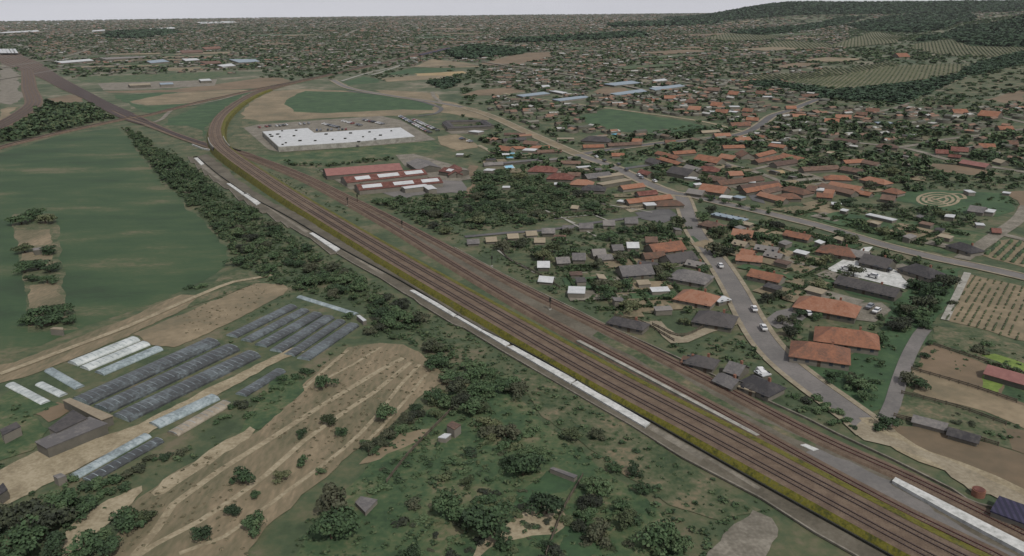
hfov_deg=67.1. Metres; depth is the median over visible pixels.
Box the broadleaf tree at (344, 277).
[335,274,352,283]
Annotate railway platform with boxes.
[576,340,759,435]
[892,477,1023,555]
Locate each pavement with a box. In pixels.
[329,80,686,196]
[336,80,684,192]
[579,98,816,152]
[589,101,817,154]
[671,195,861,434]
[687,195,894,431]
[687,196,1023,279]
[704,196,1023,273]
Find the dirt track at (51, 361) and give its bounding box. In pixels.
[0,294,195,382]
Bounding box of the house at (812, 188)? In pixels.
[806,185,818,193]
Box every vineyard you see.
[704,33,779,40]
[736,72,837,79]
[763,40,833,48]
[786,63,970,87]
[813,61,897,74]
[830,31,908,46]
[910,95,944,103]
[911,39,1023,55]
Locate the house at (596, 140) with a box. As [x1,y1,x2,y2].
[580,136,611,144]
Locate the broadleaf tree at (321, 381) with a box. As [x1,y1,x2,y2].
[314,374,338,387]
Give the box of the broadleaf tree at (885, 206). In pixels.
[877,203,897,209]
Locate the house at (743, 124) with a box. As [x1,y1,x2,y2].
[728,122,750,127]
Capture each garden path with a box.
[916,192,959,206]
[921,194,954,204]
[924,195,950,201]
[928,196,948,202]
[949,193,966,198]
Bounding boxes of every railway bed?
[0,55,417,149]
[0,70,43,128]
[208,39,978,555]
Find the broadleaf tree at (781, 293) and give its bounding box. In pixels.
[773,290,792,299]
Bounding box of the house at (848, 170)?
[839,166,865,174]
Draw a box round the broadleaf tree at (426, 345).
[421,338,444,350]
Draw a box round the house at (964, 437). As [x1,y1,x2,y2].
[946,427,981,446]
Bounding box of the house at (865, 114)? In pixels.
[855,112,867,116]
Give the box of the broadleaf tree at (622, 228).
[616,226,632,232]
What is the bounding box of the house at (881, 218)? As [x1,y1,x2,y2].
[865,213,896,223]
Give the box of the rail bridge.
[208,136,229,149]
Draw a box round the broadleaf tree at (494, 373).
[488,367,500,378]
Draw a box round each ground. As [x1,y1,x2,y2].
[0,11,1023,555]
[36,402,68,421]
[47,95,82,102]
[49,486,141,555]
[151,427,254,495]
[164,125,204,141]
[241,89,438,120]
[359,429,428,463]
[370,211,1022,555]
[436,101,488,119]
[473,503,565,555]
[483,159,506,162]
[604,258,643,267]
[630,281,672,289]
[663,237,690,243]
[691,240,740,255]
[706,33,780,40]
[715,165,736,168]
[738,73,835,79]
[746,224,784,234]
[753,286,808,301]
[764,41,831,48]
[783,272,833,288]
[816,62,898,73]
[832,32,903,46]
[862,186,883,191]
[890,227,936,239]
[898,223,950,234]
[900,175,925,180]
[908,40,1023,56]
[983,239,1023,266]
[1006,429,1023,452]
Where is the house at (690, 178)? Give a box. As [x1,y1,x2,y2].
[684,176,696,180]
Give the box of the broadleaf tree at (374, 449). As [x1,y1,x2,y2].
[370,445,380,454]
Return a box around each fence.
[386,404,455,482]
[500,249,559,287]
[546,473,582,554]
[548,206,643,213]
[614,313,674,340]
[652,308,728,335]
[893,412,998,445]
[901,390,1006,425]
[911,366,1017,402]
[930,343,1023,372]
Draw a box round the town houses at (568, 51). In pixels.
[0,29,848,75]
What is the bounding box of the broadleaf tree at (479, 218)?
[465,215,486,223]
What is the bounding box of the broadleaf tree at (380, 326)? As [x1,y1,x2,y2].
[373,323,387,329]
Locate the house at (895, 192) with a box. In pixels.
[881,188,905,196]
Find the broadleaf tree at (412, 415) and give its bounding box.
[398,411,416,422]
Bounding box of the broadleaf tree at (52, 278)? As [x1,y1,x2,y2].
[37,275,58,283]
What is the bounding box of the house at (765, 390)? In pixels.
[739,374,786,401]
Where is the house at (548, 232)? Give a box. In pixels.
[542,228,554,236]
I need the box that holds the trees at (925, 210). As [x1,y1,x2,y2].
[774,199,981,244]
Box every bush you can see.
[62,473,78,487]
[76,480,93,492]
[78,494,93,501]
[87,476,103,490]
[94,487,108,499]
[98,473,123,486]
[116,480,130,492]
[120,468,133,479]
[131,462,145,472]
[142,454,156,461]
[151,452,173,461]
[175,447,188,455]
[193,283,207,288]
[217,414,231,418]
[227,403,236,409]
[232,399,248,409]
[242,411,256,418]
[250,396,264,401]
[269,385,283,389]
[282,379,294,384]
[290,373,304,379]
[299,368,315,374]
[366,483,390,494]
[376,475,385,482]
[382,467,399,476]
[390,516,416,528]
[394,477,402,482]
[396,454,405,463]
[405,496,420,511]
[412,513,429,524]
[413,471,425,479]
[421,445,427,452]
[423,461,432,467]
[432,531,438,538]
[434,469,452,481]
[441,457,456,464]
[445,534,459,545]
[445,547,459,555]
[453,516,464,527]
[456,465,469,474]
[460,446,477,457]
[464,546,475,552]
[470,495,480,502]
[473,536,484,546]
[477,488,500,496]
[478,440,491,445]
[479,493,497,504]
[485,476,494,481]
[492,440,517,452]
[495,495,516,506]
[502,432,521,442]
[504,441,525,451]
[507,545,518,553]
[511,510,522,521]
[513,503,527,510]
[521,425,541,437]
[524,522,540,529]
[543,518,551,524]
[544,542,565,555]
[553,513,575,525]
[578,535,592,546]
[594,530,610,544]
[610,546,617,552]
[612,508,620,514]
[621,514,642,526]
[622,539,634,548]
[667,549,679,554]
[785,393,800,398]
[800,396,812,403]
[801,406,810,410]
[808,393,822,401]
[811,406,823,414]
[820,402,830,411]
[826,419,841,425]
[829,407,845,415]
[840,417,852,422]
[947,300,959,304]
[950,420,962,424]
[968,420,975,427]
[970,344,989,354]
[979,340,995,346]
[984,430,995,436]
[985,359,1002,364]
[998,433,1005,439]
[999,362,1011,367]
[1011,366,1023,373]
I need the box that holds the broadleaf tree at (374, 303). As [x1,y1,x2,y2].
[368,298,384,307]
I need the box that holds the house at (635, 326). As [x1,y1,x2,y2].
[606,316,649,334]
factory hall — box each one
[0,30,39,33]
[56,59,93,63]
[99,56,143,59]
[128,83,150,87]
[147,59,168,63]
[159,82,173,86]
[179,50,202,53]
[182,58,199,61]
[199,21,234,23]
[199,61,221,65]
[199,79,211,82]
[202,46,221,49]
[217,63,235,67]
[229,59,259,63]
[418,48,450,55]
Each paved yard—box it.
[98,79,216,89]
[447,129,487,133]
[566,290,627,300]
[616,286,633,292]
[635,209,676,222]
[783,256,823,271]
[795,178,816,181]
[806,291,863,304]
[811,212,837,220]
[817,270,859,279]
[856,302,890,321]
[894,263,918,281]
[925,240,947,247]
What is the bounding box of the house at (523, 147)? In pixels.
[511,145,549,149]
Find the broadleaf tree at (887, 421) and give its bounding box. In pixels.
[873,413,903,430]
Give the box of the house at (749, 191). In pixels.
[738,183,782,195]
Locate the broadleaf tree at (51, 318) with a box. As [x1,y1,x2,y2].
[33,312,66,326]
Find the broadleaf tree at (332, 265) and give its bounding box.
[326,261,341,270]
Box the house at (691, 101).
[685,99,697,104]
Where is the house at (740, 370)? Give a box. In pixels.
[723,360,750,378]
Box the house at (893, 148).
[875,143,898,150]
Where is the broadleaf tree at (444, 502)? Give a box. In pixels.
[431,488,462,521]
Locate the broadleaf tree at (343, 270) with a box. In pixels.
[338,268,348,276]
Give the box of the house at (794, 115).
[791,114,805,116]
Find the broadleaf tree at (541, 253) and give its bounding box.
[533,249,554,260]
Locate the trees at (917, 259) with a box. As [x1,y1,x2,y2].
[718,218,922,324]
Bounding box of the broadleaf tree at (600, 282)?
[591,279,615,291]
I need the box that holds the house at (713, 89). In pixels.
[706,87,721,92]
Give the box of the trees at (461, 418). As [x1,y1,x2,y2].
[416,363,519,471]
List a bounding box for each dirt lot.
[0,107,17,119]
[438,134,477,150]
[463,165,477,197]
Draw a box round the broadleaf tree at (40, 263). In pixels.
[22,259,52,269]
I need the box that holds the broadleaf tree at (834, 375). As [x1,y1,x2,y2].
[823,370,844,384]
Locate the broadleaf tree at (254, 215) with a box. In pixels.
[249,212,262,219]
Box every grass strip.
[12,213,78,332]
[593,332,814,446]
[933,326,1023,370]
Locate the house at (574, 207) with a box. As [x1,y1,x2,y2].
[570,205,579,210]
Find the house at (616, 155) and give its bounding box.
[611,153,624,158]
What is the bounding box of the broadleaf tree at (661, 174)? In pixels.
[651,172,666,176]
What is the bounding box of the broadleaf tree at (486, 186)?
[477,184,493,190]
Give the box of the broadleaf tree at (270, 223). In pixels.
[264,221,278,225]
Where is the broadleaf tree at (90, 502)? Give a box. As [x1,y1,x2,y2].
[71,497,98,522]
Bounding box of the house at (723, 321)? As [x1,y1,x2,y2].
[691,309,738,332]
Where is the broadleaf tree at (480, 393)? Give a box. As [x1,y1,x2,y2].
[467,386,485,395]
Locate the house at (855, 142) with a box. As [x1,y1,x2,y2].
[833,138,858,144]
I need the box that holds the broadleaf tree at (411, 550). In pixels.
[396,544,420,555]
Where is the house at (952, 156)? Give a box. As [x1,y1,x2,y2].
[948,154,961,159]
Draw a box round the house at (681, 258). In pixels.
[659,250,698,267]
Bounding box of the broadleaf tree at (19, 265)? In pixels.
[11,260,36,272]
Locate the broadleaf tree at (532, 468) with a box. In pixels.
[517,465,536,472]
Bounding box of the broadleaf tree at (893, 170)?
[884,166,901,174]
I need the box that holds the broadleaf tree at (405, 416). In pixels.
[400,412,414,423]
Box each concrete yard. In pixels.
[316,168,353,189]
[396,154,470,180]
[621,205,644,211]
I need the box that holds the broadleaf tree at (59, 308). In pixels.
[43,303,74,318]
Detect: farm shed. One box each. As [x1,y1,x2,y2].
[0,422,22,443]
[0,483,9,503]
[32,247,45,254]
[35,417,108,457]
[48,410,87,433]
[50,327,63,335]
[53,473,67,485]
[62,398,113,426]
[355,496,377,515]
[356,315,366,325]
[438,433,450,442]
[447,421,460,437]
[550,467,577,481]
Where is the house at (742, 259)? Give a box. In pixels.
[735,253,762,265]
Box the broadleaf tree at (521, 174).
[511,171,527,177]
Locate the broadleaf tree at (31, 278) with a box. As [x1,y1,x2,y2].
[23,274,38,281]
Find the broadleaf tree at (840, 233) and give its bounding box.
[830,229,845,237]
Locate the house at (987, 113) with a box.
[977,110,1003,118]
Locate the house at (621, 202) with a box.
[617,199,624,204]
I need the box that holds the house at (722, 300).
[716,295,731,305]
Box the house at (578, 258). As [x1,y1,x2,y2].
[571,253,585,263]
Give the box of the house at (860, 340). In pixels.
[813,326,879,355]
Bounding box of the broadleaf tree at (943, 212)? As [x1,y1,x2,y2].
[935,210,952,215]
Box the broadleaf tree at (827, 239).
[819,235,837,243]
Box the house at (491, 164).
[483,161,503,166]
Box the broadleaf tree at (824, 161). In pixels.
[817,158,833,164]
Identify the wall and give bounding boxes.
[187,156,858,555]
[192,144,209,150]
[194,156,893,555]
[454,247,992,508]
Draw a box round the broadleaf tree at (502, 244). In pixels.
[494,240,510,250]
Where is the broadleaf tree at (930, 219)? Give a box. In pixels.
[920,215,936,223]
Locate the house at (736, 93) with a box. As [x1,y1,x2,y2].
[727,91,740,96]
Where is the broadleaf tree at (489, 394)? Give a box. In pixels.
[480,392,497,400]
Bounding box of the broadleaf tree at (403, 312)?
[391,310,406,320]
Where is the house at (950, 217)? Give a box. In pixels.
[944,214,954,221]
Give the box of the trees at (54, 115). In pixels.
[0,98,114,141]
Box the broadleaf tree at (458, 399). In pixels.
[448,392,471,410]
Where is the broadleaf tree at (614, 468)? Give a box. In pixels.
[607,462,622,472]
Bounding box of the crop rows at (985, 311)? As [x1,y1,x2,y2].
[946,275,1023,339]
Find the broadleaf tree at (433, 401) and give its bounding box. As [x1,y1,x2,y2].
[423,393,440,405]
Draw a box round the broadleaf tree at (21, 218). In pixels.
[3,213,32,223]
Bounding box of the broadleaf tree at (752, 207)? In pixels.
[749,204,760,210]
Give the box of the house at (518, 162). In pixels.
[503,159,538,165]
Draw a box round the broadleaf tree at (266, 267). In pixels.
[261,264,277,271]
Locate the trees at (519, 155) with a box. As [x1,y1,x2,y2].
[481,139,614,198]
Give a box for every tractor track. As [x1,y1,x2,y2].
[130,357,403,555]
[134,362,411,555]
[179,364,420,554]
[302,350,348,387]
[328,347,380,377]
[366,374,427,440]
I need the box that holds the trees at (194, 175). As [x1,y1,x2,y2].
[121,127,504,391]
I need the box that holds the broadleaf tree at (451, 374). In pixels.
[438,369,458,380]
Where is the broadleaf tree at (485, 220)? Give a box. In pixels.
[477,217,491,223]
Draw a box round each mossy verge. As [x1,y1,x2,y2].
[207,95,909,555]
[221,89,991,555]
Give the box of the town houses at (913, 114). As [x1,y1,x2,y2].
[227,61,1023,161]
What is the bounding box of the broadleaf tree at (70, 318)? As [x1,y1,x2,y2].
[61,314,76,323]
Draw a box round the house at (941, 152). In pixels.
[934,149,948,155]
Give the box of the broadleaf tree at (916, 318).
[912,316,923,322]
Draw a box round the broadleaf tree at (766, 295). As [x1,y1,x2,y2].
[758,292,775,302]
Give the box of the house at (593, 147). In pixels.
[582,144,603,149]
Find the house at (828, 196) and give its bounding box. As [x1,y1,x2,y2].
[816,192,832,200]
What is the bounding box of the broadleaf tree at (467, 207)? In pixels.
[463,204,472,210]
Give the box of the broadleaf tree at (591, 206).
[584,202,600,210]
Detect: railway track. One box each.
[0,54,207,145]
[0,55,415,146]
[0,59,123,117]
[0,61,144,124]
[0,70,32,123]
[0,70,40,127]
[0,72,36,125]
[1,77,28,121]
[3,53,130,115]
[3,58,111,109]
[8,53,207,144]
[14,54,147,120]
[17,53,134,113]
[211,38,936,555]
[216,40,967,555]
[236,150,1023,534]
[240,153,1003,555]
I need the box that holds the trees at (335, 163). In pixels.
[283,156,393,166]
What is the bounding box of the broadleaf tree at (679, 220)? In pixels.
[670,215,685,225]
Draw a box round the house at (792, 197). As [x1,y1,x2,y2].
[777,193,801,201]
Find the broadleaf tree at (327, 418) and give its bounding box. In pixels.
[319,413,337,424]
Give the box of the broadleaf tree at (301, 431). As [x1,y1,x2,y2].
[296,427,306,438]
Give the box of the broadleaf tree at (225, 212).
[219,209,233,215]
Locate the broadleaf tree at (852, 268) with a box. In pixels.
[842,264,866,276]
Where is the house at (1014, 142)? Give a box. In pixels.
[1007,140,1018,145]
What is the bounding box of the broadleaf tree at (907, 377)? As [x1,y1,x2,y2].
[898,371,927,382]
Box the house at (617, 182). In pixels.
[596,178,631,187]
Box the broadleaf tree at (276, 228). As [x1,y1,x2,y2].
[266,224,284,231]
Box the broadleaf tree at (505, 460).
[499,455,515,467]
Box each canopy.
[402,184,426,192]
[424,185,436,193]
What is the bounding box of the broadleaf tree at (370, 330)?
[362,327,378,333]
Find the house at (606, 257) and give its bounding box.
[596,254,613,261]
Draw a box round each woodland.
[101,28,182,37]
[426,76,461,87]
[445,43,529,58]
[499,30,649,41]
[606,19,722,26]
[663,0,1023,20]
[730,15,865,34]
[746,79,830,91]
[846,11,977,31]
[916,16,1023,46]
[958,50,1023,73]
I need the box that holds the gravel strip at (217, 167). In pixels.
[196,154,503,338]
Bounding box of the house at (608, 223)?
[602,220,614,228]
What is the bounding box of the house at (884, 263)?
[858,253,896,271]
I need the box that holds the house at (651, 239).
[644,236,657,244]
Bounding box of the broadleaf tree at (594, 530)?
[586,516,610,550]
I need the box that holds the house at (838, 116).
[835,114,851,119]
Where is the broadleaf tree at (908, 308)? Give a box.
[900,304,917,315]
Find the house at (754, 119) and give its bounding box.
[746,117,759,122]
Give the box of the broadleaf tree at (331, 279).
[325,276,335,281]
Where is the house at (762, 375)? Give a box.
[753,368,771,379]
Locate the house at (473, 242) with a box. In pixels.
[466,239,479,246]
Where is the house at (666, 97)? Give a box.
[663,95,675,99]
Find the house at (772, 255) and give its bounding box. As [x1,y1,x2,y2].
[762,250,784,259]
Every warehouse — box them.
[323,163,402,179]
[341,169,426,186]
[354,177,442,194]
[406,158,440,172]
[439,167,468,177]
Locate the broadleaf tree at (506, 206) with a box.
[498,204,514,210]
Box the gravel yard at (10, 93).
[0,63,22,104]
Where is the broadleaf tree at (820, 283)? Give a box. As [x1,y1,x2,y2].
[809,278,826,288]
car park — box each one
[244,116,435,151]
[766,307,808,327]
[828,247,908,288]
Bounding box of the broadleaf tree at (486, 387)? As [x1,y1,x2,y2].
[466,382,496,395]
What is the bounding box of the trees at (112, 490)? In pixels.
[0,486,115,555]
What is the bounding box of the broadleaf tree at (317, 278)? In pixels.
[309,275,326,282]
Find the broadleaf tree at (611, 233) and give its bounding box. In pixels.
[600,230,618,239]
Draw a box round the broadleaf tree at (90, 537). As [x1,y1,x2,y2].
[66,529,103,555]
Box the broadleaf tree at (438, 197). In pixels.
[425,195,444,201]
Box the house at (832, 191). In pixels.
[823,189,836,196]
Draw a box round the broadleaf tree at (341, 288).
[328,283,352,291]
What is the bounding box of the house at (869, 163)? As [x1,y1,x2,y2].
[861,159,882,167]
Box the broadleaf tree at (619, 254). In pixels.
[613,250,629,258]
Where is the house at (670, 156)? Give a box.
[654,151,682,160]
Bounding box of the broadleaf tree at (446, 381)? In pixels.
[440,378,453,383]
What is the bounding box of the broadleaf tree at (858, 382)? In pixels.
[844,374,877,391]
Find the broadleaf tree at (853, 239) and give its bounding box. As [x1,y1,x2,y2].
[844,233,859,243]
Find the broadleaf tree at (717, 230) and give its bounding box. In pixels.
[708,226,730,238]
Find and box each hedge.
[564,264,596,268]
[566,272,574,285]
[567,267,592,271]
[576,163,599,165]
[588,279,597,293]
[595,303,656,309]
[609,288,649,292]
[612,293,625,310]
[628,255,636,264]
[635,233,667,237]
[639,290,653,307]
[650,296,671,299]
[667,226,692,229]
[673,281,681,291]
[713,245,741,257]
[720,238,737,244]
[746,221,775,230]
[775,286,798,299]
[777,171,798,174]
[790,257,821,265]
[790,282,831,295]
[793,207,819,215]
[794,245,819,256]
[797,179,818,182]
[799,266,823,277]
[799,285,818,295]
[805,231,830,236]
[806,261,828,268]
[830,214,847,220]
[882,234,898,239]
[889,235,924,245]
[891,213,919,219]
[900,226,938,235]
[916,231,935,240]
[928,221,959,227]
[940,227,969,235]
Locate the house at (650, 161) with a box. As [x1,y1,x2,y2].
[645,157,665,165]
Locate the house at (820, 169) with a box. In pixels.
[798,165,839,173]
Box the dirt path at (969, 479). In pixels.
[857,421,1023,503]
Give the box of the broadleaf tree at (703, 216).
[695,211,709,221]
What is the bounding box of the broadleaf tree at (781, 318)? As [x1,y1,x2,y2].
[774,315,792,324]
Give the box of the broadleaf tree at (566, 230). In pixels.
[561,227,575,234]
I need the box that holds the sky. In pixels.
[0,0,978,25]
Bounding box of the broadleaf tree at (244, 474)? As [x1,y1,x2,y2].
[228,466,255,483]
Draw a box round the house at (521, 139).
[502,137,526,143]
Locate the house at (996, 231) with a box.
[989,228,1001,234]
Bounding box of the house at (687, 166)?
[682,164,703,173]
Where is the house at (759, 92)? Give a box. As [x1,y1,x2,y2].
[755,90,767,93]
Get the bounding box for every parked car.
[750,305,757,310]
[759,324,767,329]
[865,302,874,308]
[867,273,879,277]
[872,307,881,313]
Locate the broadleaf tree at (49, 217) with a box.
[35,214,57,223]
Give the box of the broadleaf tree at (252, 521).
[240,509,266,537]
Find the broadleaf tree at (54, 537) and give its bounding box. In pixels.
[39,530,67,555]
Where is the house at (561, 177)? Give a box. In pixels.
[546,173,574,182]
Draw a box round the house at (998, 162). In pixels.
[992,158,1008,165]
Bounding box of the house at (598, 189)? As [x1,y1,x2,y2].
[581,185,606,193]
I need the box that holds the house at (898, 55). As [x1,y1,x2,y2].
[892,53,909,57]
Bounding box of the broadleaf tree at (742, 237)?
[735,233,750,240]
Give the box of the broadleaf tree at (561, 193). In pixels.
[555,190,569,195]
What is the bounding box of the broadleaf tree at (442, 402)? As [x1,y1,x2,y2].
[438,395,456,407]
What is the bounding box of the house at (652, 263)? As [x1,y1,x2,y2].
[637,259,658,273]
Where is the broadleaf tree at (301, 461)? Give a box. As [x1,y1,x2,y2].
[296,454,307,466]
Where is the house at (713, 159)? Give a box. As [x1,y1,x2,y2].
[694,154,725,164]
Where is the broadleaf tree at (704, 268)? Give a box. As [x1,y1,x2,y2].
[697,264,711,271]
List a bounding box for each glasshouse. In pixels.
[516,92,549,98]
[549,90,567,94]
[552,96,587,102]
[604,81,640,86]
[611,89,646,94]
[649,84,684,90]
[652,79,667,81]
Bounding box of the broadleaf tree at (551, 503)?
[524,491,564,515]
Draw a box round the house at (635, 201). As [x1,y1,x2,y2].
[624,194,672,205]
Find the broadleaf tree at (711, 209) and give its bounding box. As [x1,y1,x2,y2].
[705,205,717,213]
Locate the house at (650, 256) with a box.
[640,249,665,261]
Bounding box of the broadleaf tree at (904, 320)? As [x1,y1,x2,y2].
[888,316,913,328]
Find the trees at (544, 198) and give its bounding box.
[370,168,619,231]
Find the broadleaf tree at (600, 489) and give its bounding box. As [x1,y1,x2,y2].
[580,476,612,497]
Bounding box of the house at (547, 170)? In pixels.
[527,166,557,174]
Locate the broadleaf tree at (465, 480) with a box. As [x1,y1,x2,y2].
[459,474,474,490]
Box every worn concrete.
[200,165,223,180]
[263,204,308,232]
[342,250,385,273]
[647,425,705,459]
[707,457,760,488]
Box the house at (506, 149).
[498,145,516,151]
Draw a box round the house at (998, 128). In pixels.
[994,126,1014,130]
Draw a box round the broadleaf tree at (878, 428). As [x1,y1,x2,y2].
[873,421,884,430]
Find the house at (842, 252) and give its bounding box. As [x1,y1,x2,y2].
[815,244,855,260]
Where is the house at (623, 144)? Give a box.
[606,141,641,147]
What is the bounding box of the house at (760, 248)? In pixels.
[754,244,779,252]
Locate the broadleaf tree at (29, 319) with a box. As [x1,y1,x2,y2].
[16,315,44,324]
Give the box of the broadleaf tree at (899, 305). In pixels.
[893,301,914,311]
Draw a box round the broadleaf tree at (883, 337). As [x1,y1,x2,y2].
[877,332,889,342]
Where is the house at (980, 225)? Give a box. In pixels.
[975,222,984,228]
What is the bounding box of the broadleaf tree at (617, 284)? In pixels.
[611,279,626,287]
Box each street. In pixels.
[0,49,88,67]
[2,63,91,78]
[4,51,395,57]
[420,60,597,66]
[486,62,646,90]
[585,50,768,60]
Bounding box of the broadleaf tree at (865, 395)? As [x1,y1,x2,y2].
[857,390,877,400]
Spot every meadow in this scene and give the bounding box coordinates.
[0,391,58,459]
[58,54,217,57]
[78,71,238,81]
[81,65,157,67]
[110,53,160,54]
[112,92,207,113]
[114,59,181,60]
[162,55,217,57]
[163,92,249,140]
[174,51,234,54]
[185,270,259,308]
[228,120,276,152]
[239,374,303,433]
[253,162,379,202]
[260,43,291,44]
[284,91,433,112]
[296,374,683,555]
[344,76,378,84]
[382,67,454,75]
[433,28,474,28]
[438,41,491,42]
[441,33,472,33]
[514,368,759,520]
[569,271,618,276]
[576,108,716,132]
[607,252,644,258]
[645,50,712,53]
[688,33,723,35]
[740,47,806,50]
[766,63,818,67]
[787,271,821,281]
[790,209,986,254]
[803,57,860,61]
[807,268,961,411]
[920,237,969,244]
[944,65,1023,95]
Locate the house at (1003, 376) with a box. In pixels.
[983,364,1023,389]
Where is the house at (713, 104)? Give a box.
[710,102,723,106]
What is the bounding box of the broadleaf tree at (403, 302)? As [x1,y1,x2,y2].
[389,298,410,307]
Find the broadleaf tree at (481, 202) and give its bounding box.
[476,200,493,205]
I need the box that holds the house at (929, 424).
[911,414,948,433]
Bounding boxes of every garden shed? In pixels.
[486,158,495,161]
[569,271,582,278]
[575,277,586,285]
[596,274,606,279]
[612,297,623,307]
[636,279,650,287]
[649,286,669,294]
[653,306,672,315]
[673,227,681,234]
[693,183,701,187]
[735,225,746,229]
[742,221,753,227]
[763,282,782,292]
[769,170,779,174]
[773,258,791,268]
[778,240,792,248]
[793,249,809,257]
[804,286,826,296]
[814,239,824,246]
[834,236,846,243]
[840,208,848,214]
[869,221,881,227]
[902,234,916,243]
[918,221,934,228]
[934,227,944,232]
[937,233,953,241]
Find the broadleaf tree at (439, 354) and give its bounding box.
[429,352,444,357]
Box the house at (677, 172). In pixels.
[666,166,699,178]
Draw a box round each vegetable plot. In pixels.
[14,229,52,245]
[21,252,52,259]
[28,283,63,306]
[31,307,67,319]
[510,168,526,172]
[606,193,633,196]
[615,310,644,316]
[631,299,694,311]
[638,320,682,339]
[746,238,773,245]
[759,255,813,272]
[778,206,812,214]
[779,249,819,259]
[803,201,831,208]
[803,205,839,212]
[945,141,972,143]
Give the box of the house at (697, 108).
[687,106,702,111]
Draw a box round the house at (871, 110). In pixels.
[865,108,879,112]
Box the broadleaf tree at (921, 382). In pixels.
[907,375,931,389]
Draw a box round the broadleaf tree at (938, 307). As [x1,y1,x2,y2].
[928,305,942,311]
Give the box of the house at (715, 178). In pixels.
[707,174,727,183]
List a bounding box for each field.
[0,127,228,358]
[60,63,138,64]
[104,343,443,555]
[106,78,288,92]
[119,63,170,65]
[130,90,246,104]
[134,283,287,346]
[167,67,200,70]
[199,58,259,59]
[251,34,318,35]
[377,90,438,99]
[382,76,445,81]
[411,59,478,67]
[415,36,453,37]
[416,71,465,75]
[419,33,496,34]
[463,88,524,94]
[480,52,551,65]
[561,47,596,49]
[594,87,628,93]
[618,64,674,68]
[643,54,698,57]
[665,61,691,62]
[769,33,812,35]
[892,425,1023,488]
[912,370,1023,427]
[931,163,999,174]
[947,274,1023,340]
[984,90,1023,102]
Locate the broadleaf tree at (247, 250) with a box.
[242,244,255,252]
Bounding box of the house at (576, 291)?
[568,286,585,297]
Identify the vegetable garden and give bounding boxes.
[896,396,1016,448]
[918,344,1023,405]
[1002,385,1023,402]
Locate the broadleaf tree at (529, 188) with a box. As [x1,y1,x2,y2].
[519,185,538,191]
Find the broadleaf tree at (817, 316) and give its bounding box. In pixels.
[812,312,822,320]
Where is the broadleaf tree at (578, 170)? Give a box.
[571,169,584,171]
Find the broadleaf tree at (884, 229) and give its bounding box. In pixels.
[875,226,889,234]
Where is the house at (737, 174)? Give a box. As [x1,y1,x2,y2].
[725,171,743,178]
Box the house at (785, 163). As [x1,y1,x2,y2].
[769,159,798,168]
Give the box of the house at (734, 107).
[729,106,739,108]
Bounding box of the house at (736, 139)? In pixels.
[731,137,751,141]
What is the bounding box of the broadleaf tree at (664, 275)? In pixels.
[655,273,672,279]
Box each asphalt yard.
[383,180,466,197]
[748,194,764,202]
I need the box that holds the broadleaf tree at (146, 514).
[131,509,158,521]
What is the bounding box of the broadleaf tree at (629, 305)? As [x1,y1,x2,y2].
[618,299,640,312]
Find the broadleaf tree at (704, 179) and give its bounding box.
[697,176,712,183]
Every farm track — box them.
[0,274,271,374]
[0,347,303,506]
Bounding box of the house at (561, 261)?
[554,257,570,266]
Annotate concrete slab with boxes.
[194,157,203,164]
[227,183,243,194]
[243,193,260,205]
[309,232,339,251]
[410,290,456,316]
[455,315,481,331]
[480,330,509,346]
[507,345,574,383]
[572,381,649,427]
[801,444,818,450]
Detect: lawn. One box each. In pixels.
[257,140,440,163]
[514,471,573,505]
[560,524,601,555]
[563,276,613,287]
[609,155,647,166]
[629,291,676,298]
[663,236,698,241]
[738,264,793,279]
[762,235,841,265]
[818,239,859,247]
[823,220,881,230]
[826,212,871,221]
[874,190,1014,216]
[982,354,1023,370]
[982,375,1002,392]
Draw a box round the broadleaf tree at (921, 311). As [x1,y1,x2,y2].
[910,306,933,321]
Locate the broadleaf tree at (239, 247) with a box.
[235,243,250,252]
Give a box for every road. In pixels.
[331,80,685,195]
[351,91,443,115]
[430,92,442,101]
[460,107,580,154]
[465,212,674,236]
[503,93,742,130]
[584,98,819,153]
[619,161,681,168]
[650,320,743,342]
[675,195,870,425]
[682,159,824,181]
[685,82,812,98]
[691,196,1023,278]
[726,162,781,182]
[752,165,768,169]
[759,130,1023,172]
[871,98,917,113]
[879,327,930,425]
[899,128,1022,147]
[916,107,1023,122]
[941,272,970,319]
[954,205,1023,259]
[1001,233,1023,240]
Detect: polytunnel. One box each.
[5,382,49,404]
[35,381,67,397]
[44,367,84,389]
[68,336,139,365]
[70,433,151,478]
[73,338,220,405]
[80,341,149,370]
[82,437,163,480]
[93,344,239,412]
[94,346,162,375]
[113,350,260,421]
[149,394,219,428]
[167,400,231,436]
[226,304,297,337]
[235,368,285,396]
[241,308,309,342]
[255,312,322,347]
[270,315,334,352]
[285,319,345,356]
[297,295,358,314]
[297,323,358,360]
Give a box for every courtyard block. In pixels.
[442,121,453,127]
[445,120,486,124]
[446,125,490,130]
[480,120,493,128]
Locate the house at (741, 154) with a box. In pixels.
[734,150,754,159]
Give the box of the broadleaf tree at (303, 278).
[297,275,311,284]
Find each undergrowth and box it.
[0,277,345,538]
[107,345,435,555]
[123,129,508,396]
[169,148,343,262]
[177,285,264,332]
[270,172,357,220]
[292,369,769,555]
[316,253,532,375]
[317,171,790,406]
[378,173,615,235]
[478,130,631,196]
[482,221,819,419]
[603,119,1023,195]
[705,220,954,406]
[766,196,1017,240]
[927,326,1023,438]
[942,64,1023,96]
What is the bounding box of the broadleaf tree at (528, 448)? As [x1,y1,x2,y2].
[516,444,535,454]
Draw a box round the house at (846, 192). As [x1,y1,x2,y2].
[818,183,859,197]
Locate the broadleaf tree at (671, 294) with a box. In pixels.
[662,291,675,297]
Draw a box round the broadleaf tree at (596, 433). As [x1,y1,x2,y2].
[588,427,606,440]
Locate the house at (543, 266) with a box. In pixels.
[537,261,549,271]
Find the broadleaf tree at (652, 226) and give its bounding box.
[648,223,657,230]

